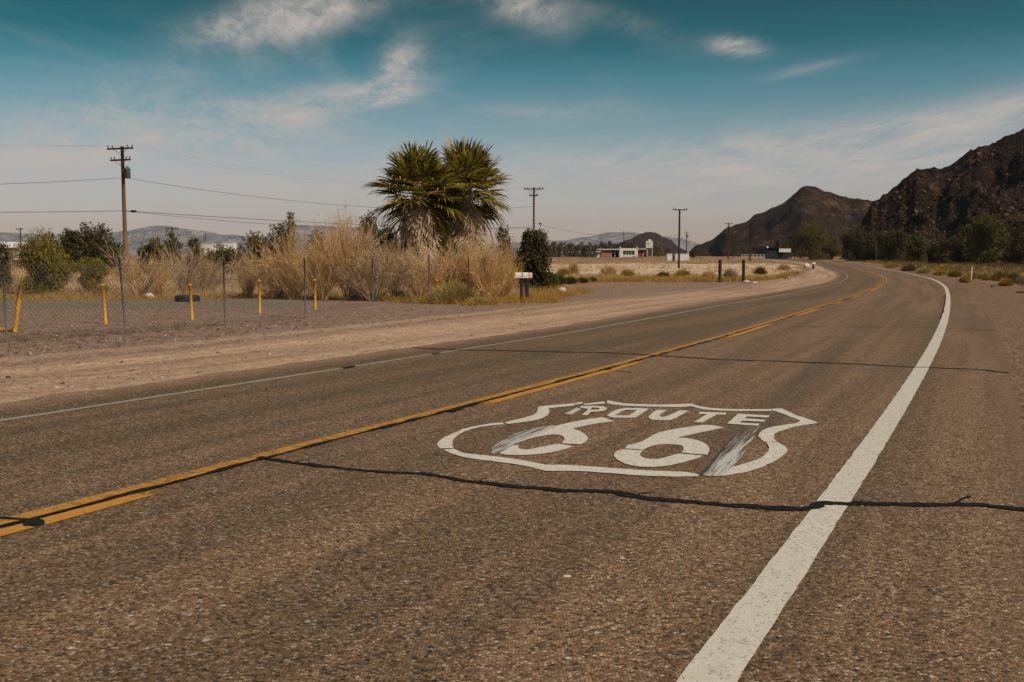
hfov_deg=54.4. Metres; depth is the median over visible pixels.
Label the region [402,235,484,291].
dry shrub
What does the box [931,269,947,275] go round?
scrub mound
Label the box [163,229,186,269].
broadleaf tree
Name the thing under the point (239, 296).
dry grass
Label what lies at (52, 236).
broadleaf tree
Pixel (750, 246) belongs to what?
utility pole
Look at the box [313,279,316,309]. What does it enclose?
bollard
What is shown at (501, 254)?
dry shrub
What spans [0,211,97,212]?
cable
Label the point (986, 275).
scrub mound
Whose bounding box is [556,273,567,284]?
green weed
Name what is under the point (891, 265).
scrub mound
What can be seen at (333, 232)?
dry shrub
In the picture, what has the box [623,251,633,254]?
window
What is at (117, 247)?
broadleaf tree
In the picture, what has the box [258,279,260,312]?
bollard
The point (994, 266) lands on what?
dry grass
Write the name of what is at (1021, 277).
scrub mound
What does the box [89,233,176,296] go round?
dry shrub
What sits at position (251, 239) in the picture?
broadleaf tree
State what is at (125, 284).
dry grass
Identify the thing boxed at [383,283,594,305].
dry grass
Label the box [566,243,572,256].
tamarisk tree
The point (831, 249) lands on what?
desert tree
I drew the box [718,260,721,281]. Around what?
wooden post
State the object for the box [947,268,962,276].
scrub mound
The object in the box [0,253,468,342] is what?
chain link fence
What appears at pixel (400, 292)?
twiggy bush
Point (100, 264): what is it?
green shrub
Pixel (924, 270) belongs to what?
scrub mound
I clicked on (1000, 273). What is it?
scrub mound
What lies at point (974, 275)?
scrub mound
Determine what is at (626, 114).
sky
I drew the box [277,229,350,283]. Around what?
dry shrub
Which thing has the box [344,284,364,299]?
twiggy bush
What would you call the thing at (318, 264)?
dry shrub
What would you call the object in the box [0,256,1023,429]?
ground
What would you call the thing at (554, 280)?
green weed
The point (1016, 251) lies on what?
desert tree
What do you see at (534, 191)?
utility pole
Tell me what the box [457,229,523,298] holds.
dry shrub
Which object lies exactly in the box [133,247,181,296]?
dry shrub
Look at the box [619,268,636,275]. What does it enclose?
field bush
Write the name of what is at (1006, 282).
scrub mound
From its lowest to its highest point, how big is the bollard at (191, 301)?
1.008 m
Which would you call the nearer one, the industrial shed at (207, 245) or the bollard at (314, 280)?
the bollard at (314, 280)
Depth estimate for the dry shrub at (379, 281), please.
35.05 m
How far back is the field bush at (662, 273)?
79.63 m
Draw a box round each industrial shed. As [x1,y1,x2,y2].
[199,233,215,255]
[222,242,236,253]
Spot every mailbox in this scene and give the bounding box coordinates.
[515,272,527,299]
[525,271,532,298]
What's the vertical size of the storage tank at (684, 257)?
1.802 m
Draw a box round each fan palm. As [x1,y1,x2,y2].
[361,140,471,283]
[427,136,512,266]
[429,188,462,279]
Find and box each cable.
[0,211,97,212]
[11,178,113,183]
[67,146,104,146]
[127,211,532,229]
[130,178,532,208]
[137,211,392,225]
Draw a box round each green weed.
[551,271,562,286]
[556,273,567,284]
[564,275,577,283]
[577,277,588,282]
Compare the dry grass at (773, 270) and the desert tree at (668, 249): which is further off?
the desert tree at (668, 249)
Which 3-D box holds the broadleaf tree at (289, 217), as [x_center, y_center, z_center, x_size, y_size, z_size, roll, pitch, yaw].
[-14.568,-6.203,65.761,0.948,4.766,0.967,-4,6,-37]
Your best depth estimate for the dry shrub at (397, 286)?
35.18 m
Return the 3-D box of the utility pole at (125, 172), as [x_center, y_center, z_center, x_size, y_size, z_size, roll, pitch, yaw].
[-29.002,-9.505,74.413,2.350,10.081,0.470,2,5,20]
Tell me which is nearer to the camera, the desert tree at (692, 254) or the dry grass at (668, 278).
the dry grass at (668, 278)
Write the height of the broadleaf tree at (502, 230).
3.636 m
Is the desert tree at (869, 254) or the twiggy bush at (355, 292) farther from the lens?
the desert tree at (869, 254)
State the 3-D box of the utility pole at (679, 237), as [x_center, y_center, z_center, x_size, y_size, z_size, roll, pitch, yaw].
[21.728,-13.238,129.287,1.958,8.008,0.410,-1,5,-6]
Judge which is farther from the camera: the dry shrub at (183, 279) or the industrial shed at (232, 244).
the industrial shed at (232, 244)
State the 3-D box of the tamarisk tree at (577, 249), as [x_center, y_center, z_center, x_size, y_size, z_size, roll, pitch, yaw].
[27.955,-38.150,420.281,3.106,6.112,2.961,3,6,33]
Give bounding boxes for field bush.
[556,267,572,275]
[566,258,580,274]
[597,264,618,275]
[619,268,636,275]
[657,271,670,277]
[673,267,689,275]
[698,267,717,276]
[722,268,738,277]
[751,266,767,274]
[777,263,790,270]
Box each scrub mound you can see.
[884,261,900,267]
[901,264,916,270]
[915,267,931,272]
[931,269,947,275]
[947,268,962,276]
[958,273,972,282]
[964,271,980,278]
[978,270,992,279]
[990,269,1009,279]
[995,277,1014,285]
[1003,271,1020,281]
[1013,272,1023,281]
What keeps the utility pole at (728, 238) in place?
on the ground at (608, 299)
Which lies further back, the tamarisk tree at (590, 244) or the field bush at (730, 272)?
the tamarisk tree at (590, 244)
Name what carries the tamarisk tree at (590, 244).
on the ground at (608, 299)
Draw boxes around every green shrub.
[0,242,13,289]
[10,227,76,294]
[76,256,113,295]
[544,271,554,288]
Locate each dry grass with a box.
[0,264,537,297]
[0,289,412,301]
[0,302,473,350]
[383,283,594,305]
[543,258,793,277]
[563,269,801,282]
[869,259,1023,288]
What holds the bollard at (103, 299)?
on the ground at (608, 299)
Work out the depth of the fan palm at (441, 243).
53.62 m
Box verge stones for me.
[0,301,528,390]
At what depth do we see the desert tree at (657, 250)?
398.00 m
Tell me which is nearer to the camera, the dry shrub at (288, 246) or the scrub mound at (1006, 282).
the dry shrub at (288, 246)
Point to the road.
(818, 483)
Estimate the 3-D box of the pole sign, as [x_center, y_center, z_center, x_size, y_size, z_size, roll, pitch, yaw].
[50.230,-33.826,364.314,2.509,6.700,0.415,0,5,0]
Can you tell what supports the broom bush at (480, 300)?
on the ground at (608, 299)
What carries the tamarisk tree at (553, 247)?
on the ground at (608, 299)
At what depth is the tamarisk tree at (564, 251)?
417.30 m
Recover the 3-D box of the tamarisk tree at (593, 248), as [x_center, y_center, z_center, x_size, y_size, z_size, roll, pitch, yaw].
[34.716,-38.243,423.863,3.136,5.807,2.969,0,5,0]
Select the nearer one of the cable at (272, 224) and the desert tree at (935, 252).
the cable at (272, 224)
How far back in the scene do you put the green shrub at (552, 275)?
48.24 m
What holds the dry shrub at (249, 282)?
on the ground at (608, 299)
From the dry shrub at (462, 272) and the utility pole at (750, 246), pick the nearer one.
the dry shrub at (462, 272)
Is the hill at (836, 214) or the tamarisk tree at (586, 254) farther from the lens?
the hill at (836, 214)
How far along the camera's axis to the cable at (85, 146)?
72.47 m
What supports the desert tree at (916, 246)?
on the ground at (608, 299)
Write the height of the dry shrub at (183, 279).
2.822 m
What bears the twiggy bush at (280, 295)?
on the ground at (608, 299)
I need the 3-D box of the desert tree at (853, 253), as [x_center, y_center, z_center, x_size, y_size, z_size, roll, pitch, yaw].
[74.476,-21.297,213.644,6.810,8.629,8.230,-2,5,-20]
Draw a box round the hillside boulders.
[840,134,1023,260]
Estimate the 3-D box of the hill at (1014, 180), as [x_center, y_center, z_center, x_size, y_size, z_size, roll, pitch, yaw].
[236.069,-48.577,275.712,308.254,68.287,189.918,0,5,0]
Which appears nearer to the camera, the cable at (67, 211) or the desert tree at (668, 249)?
the cable at (67, 211)
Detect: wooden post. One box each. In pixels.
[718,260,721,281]
[742,260,744,281]
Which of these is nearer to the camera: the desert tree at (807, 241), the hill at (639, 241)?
the desert tree at (807, 241)
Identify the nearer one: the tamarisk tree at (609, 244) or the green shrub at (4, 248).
the green shrub at (4, 248)
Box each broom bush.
[422,278,478,303]
[467,296,487,304]
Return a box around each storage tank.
[666,254,671,260]
[674,254,688,260]
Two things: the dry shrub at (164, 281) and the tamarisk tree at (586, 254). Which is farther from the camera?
the tamarisk tree at (586, 254)
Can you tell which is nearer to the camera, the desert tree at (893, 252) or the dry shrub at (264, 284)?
the dry shrub at (264, 284)
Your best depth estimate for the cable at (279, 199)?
84.57 m
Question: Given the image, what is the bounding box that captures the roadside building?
[595,247,648,256]
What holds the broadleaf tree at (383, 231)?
on the ground at (608, 299)
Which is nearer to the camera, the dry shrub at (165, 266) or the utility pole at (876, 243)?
the dry shrub at (165, 266)
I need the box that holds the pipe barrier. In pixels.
[0,284,22,331]
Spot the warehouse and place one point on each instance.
(11, 244)
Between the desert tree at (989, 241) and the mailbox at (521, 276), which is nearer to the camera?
the mailbox at (521, 276)
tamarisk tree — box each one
[549,242,555,255]
[557,242,563,256]
[562,241,567,256]
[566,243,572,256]
[575,244,581,256]
[583,245,589,256]
[588,242,591,256]
[590,246,595,256]
[607,241,612,250]
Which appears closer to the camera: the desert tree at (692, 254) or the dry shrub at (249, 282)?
the dry shrub at (249, 282)
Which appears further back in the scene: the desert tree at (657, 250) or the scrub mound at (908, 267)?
the desert tree at (657, 250)
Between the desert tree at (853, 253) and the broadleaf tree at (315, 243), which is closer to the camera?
the broadleaf tree at (315, 243)
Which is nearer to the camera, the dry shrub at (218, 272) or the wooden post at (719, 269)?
the dry shrub at (218, 272)
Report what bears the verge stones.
on the ground at (608, 299)
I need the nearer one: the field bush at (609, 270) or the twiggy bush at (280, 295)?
the twiggy bush at (280, 295)
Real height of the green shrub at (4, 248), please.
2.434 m
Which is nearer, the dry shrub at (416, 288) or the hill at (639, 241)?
the dry shrub at (416, 288)
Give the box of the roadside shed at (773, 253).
[765,247,791,258]
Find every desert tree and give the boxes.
[650,244,664,256]
[663,247,671,254]
[690,248,695,257]
[774,236,792,258]
[789,218,832,259]
[820,237,842,259]
[839,222,868,260]
[859,228,888,260]
[878,226,907,260]
[902,230,930,261]
[926,238,951,261]
[940,224,981,262]
[966,210,1014,263]
[998,216,1023,264]
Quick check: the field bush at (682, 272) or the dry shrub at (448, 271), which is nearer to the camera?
the dry shrub at (448, 271)
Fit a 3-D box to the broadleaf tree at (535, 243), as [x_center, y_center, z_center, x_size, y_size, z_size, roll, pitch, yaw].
[0.958,-3.819,46.724,1.948,3.220,1.762,-4,6,-39]
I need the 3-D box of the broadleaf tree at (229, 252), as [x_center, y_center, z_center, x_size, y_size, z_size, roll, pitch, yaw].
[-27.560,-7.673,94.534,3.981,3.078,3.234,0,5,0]
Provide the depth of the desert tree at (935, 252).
173.45 m
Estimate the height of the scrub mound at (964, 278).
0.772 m
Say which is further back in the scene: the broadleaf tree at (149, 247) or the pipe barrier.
the broadleaf tree at (149, 247)
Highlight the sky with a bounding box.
[0,0,1023,243]
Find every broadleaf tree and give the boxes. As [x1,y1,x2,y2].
[41,233,64,256]
[57,227,90,273]
[78,221,114,268]
[98,239,128,275]
[134,236,175,273]
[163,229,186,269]
[184,237,207,274]
[202,244,238,273]
[231,230,271,277]
[256,219,297,275]
[285,211,297,279]
[305,229,325,275]
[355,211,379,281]
[371,222,405,280]
[495,224,513,271]
[513,226,552,289]
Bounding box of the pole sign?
[646,239,652,256]
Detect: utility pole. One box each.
[107,145,132,272]
[524,187,542,231]
[673,208,687,268]
[725,223,732,258]
[749,225,750,260]
[875,219,877,261]
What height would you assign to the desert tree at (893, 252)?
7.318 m
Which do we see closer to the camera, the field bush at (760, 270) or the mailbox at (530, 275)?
the mailbox at (530, 275)
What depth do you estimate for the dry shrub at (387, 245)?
46.02 m
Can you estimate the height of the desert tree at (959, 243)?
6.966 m
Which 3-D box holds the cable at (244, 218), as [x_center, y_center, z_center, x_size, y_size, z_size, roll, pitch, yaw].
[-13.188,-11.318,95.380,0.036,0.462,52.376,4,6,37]
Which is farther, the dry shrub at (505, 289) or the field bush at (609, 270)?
the field bush at (609, 270)
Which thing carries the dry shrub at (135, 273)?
on the ground at (608, 299)
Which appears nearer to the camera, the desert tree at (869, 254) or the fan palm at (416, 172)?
the fan palm at (416, 172)
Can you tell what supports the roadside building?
on the ground at (608, 299)
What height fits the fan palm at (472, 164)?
8.205 m
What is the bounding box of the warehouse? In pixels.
[0,242,29,259]
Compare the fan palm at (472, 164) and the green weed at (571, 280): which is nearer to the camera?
the fan palm at (472, 164)
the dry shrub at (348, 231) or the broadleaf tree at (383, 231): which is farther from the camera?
the broadleaf tree at (383, 231)
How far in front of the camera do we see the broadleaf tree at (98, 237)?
98.53 m
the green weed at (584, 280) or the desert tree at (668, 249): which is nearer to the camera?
the green weed at (584, 280)
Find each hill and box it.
[617,232,687,255]
[688,186,871,256]
[842,129,1023,260]
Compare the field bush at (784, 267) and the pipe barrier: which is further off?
the field bush at (784, 267)
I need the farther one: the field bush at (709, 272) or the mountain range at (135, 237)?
the mountain range at (135, 237)
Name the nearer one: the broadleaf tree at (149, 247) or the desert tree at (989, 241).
the broadleaf tree at (149, 247)
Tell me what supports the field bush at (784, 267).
on the ground at (608, 299)
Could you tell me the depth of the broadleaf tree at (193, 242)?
89.40 m
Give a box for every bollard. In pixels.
[100,284,107,323]
[188,284,193,319]
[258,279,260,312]
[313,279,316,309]
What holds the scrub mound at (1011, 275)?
on the ground at (608, 299)
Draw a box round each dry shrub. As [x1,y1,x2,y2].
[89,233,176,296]
[105,259,151,283]
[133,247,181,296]
[135,255,191,284]
[144,229,212,293]
[166,241,235,293]
[196,257,232,288]
[222,240,268,297]
[237,241,300,298]
[256,215,326,298]
[270,230,366,299]
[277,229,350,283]
[297,204,389,288]
[309,201,376,299]
[322,224,419,300]
[360,232,426,296]
[363,236,417,285]
[379,236,453,297]
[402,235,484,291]
[440,229,490,290]
[457,224,527,280]
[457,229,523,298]
[476,249,530,298]
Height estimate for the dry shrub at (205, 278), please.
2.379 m
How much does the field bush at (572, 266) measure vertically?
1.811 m
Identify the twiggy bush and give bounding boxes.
[268,285,285,297]
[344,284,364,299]
[394,288,412,300]
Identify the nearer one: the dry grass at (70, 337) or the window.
the dry grass at (70, 337)
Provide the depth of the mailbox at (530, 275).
36.11 m
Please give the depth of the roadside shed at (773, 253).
244.08 m
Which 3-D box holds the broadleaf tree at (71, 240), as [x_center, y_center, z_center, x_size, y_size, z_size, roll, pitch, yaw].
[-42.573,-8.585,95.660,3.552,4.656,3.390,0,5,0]
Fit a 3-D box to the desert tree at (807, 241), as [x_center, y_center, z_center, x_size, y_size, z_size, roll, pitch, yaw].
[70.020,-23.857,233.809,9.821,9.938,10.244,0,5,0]
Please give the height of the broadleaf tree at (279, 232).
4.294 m
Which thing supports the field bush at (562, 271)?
on the ground at (608, 299)
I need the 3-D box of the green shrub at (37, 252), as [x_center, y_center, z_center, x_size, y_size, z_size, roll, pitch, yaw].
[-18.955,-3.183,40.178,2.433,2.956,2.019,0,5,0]
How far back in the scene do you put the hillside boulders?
266.83 m
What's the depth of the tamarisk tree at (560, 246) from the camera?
415.68 m
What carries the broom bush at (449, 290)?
on the ground at (608, 299)
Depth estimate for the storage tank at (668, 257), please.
223.57 m
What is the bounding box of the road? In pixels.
[0,257,1023,681]
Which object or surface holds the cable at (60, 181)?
attached to the utility pole at (125, 172)
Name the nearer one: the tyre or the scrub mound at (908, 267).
the tyre
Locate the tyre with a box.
[174,295,199,301]
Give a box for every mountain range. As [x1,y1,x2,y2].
[0,225,400,255]
[487,232,699,255]
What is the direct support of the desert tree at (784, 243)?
on the ground at (608, 299)
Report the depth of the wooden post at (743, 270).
73.97 m
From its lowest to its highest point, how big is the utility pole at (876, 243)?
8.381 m

